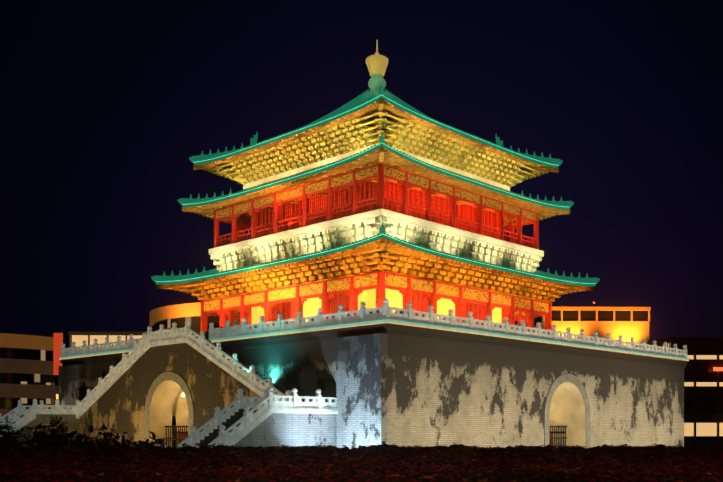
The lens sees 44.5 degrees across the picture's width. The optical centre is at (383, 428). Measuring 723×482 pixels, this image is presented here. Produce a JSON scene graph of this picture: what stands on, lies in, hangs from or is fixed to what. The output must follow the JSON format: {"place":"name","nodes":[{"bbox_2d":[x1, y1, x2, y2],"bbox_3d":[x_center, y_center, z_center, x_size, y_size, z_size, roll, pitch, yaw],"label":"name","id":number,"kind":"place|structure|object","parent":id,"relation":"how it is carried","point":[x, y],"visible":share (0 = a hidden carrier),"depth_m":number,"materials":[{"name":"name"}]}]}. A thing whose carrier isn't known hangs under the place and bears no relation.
{"place":"outdoors","nodes":[
{"label":"outdoors","id":0,"kind":"place"},
{"bbox_2d":[79,339,285,446],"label":"stair wall","id":1,"kind":"structure","parent":0,"point":[118,406],"depth_m":58.99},
{"bbox_2d":[0,0,722,347],"label":"sky","id":2,"kind":"structure","parent":0,"point":[105,105],"materials":[{"name":"black"}]},
{"label":"ground surface","id":3,"kind":"structure","parent":0,"visible":0},
{"bbox_2d":[0,417,164,447],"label":"bushes","id":4,"kind":"object","parent":3,"relation":"on","point":[41,438],"visible":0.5,"depth_m":39.53,"materials":[{"name":"green plant"}]},
{"bbox_2d":[0,302,239,417],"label":"building","id":5,"kind":"structure","parent":3,"relation":"on","point":[27,376],"depth_m":135.05,"materials":[{"name":"beige"}]},
{"bbox_2d":[1,333,387,448],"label":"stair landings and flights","id":6,"kind":"object","parent":3,"relation":"on","point":[359,418],"visible":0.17,"depth_m":47.05,"materials":[{"name":"grey stone"}]},
{"bbox_2d":[4,455,561,481],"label":"flower bank soil","id":7,"kind":"structure","parent":3,"relation":"on","point":[528,478],"depth_m":22.99,"materials":[{"name":"soil"}]},
{"bbox_2d":[0,442,722,481],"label":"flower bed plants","id":8,"kind":"object","parent":7,"relation":"on","point":[393,462],"visible":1,"depth_m":26.62,"materials":[{"name":"red plant"}]},
{"bbox_2d":[0,298,686,447],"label":"marble balustrades","id":9,"kind":"object","parent":3,"relation":"on","point":[268,400],"visible":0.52,"depth_m":52.62,"materials":[{"name":"white stone"}]},
{"bbox_2d":[162,426,566,447],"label":"iron gates","id":10,"kind":"object","parent":3,"relation":"on","point":[184,438],"visible":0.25,"depth_m":59.43,"materials":[{"name":"black metal"}]},
{"bbox_2d":[177,392,564,444],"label":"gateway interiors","id":11,"kind":"object","parent":3,"relation":"on","point":[183,394],"visible":0.12,"depth_m":60.65,"materials":[{"name":"paint"}]},
{"bbox_2d":[85,334,683,448],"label":"base wall","id":12,"kind":"structure","parent":3,"relation":"on","point":[445,393],"depth_m":53.97,"materials":[{"name":"brick"}]},
{"bbox_2d":[11,318,688,445],"bbox_3d":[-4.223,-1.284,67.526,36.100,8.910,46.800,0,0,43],"label":"ledge","id":13,"kind":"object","parent":12,"relation":"attached to","point":[398,327],"depth_m":53.41,"materials":[{"name":"stone"}]},
{"bbox_2d":[144,372,589,447],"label":"arch rings","id":14,"kind":"object","parent":12,"relation":"attached to","point":[179,380],"visible":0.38,"depth_m":57.98,"materials":[{"name":"stone"}]},
{"bbox_2d":[200,165,551,335],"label":"columns","id":15,"kind":"structure","parent":12,"relation":"on","point":[296,304],"depth_m":65.19,"materials":[{"name":"red wood"}]},
{"bbox_2d":[179,247,570,302],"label":"brackets","id":16,"kind":"object","parent":15,"relation":"attached to","point":[385,259],"visible":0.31,"depth_m":62.75,"materials":[{"name":"wood"}]},
{"bbox_2d":[151,223,599,294],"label":"roof","id":17,"kind":"structure","parent":16,"relation":"on","point":[382,239],"depth_m":61.86,"materials":[{"name":"green tile"}]},
{"bbox_2d":[200,163,551,318],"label":"frieze panels","id":18,"kind":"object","parent":15,"relation":"attached to","point":[368,281],"depth_m":63.91,"materials":[{"name":"wood"}]},
{"bbox_2d":[203,163,548,301],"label":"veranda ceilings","id":19,"kind":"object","parent":15,"relation":"on","point":[375,180],"visible":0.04,"depth_m":65.09,"materials":[{"name":"red wood"}]},
{"bbox_2d":[209,143,543,257],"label":"gallery bands","id":20,"kind":"object","parent":15,"relation":"on","point":[380,213],"visible":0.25,"depth_m":64.60,"materials":[{"name":"beige paint"}]},
{"bbox_2d":[212,110,539,186],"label":"brackets","id":21,"kind":"object","parent":20,"relation":"attached to","point":[394,130],"visible":0.54,"depth_m":64.73,"materials":[{"name":"yellow wood"}]},
{"bbox_2d":[189,84,562,180],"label":"top roof","id":22,"kind":"structure","parent":21,"relation":"on","point":[360,105],"depth_m":64.95,"materials":[{"name":"green tile"}]},
{"bbox_2d":[364,40,389,95],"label":"roof finial","id":23,"kind":"object","parent":22,"relation":"on","point":[376,63],"visible":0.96,"depth_m":70.85,"materials":[{"name":"gold metal"}]},
{"bbox_2d":[210,216,541,272],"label":"balcony brackets","id":24,"kind":"object","parent":20,"relation":"attached to","point":[310,243],"visible":0.4,"depth_m":64.33,"materials":[{"name":"beige wood"}]},
{"bbox_2d":[210,159,542,220],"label":"brackets","id":25,"kind":"object","parent":15,"relation":"attached to","point":[386,162],"visible":0.02,"depth_m":63.56,"materials":[{"name":"wood"}]},
{"bbox_2d":[178,134,573,219],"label":"roof","id":26,"kind":"structure","parent":25,"relation":"on","point":[381,151],"depth_m":62.95,"materials":[{"name":"green tile"}]},
{"bbox_2d":[252,181,501,325],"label":"windows","id":27,"kind":"structure","parent":15,"relation":"attached to","point":[367,190],"depth_m":65.99,"materials":[{"name":"red wood"}]},
{"bbox_2d":[204,310,616,343],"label":"terrace potted shrubs","id":28,"kind":"object","parent":12,"relation":"on","point":[206,334],"visible":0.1,"depth_m":59.21,"materials":[{"name":"green plant"}]},
{"bbox_2d":[55,293,722,446],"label":"city blocks","id":29,"kind":"structure","parent":3,"relation":"on","point":[703,402],"depth_m":118.81,"materials":[{"name":"concrete"}]},
{"bbox_2d":[53,302,722,402],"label":"banners and signs","id":30,"kind":"object","parent":29,"relation":"on","point":[57,340],"visible":0.48,"depth_m":126.00,"materials":[{"name":"red metal"}]}
]}

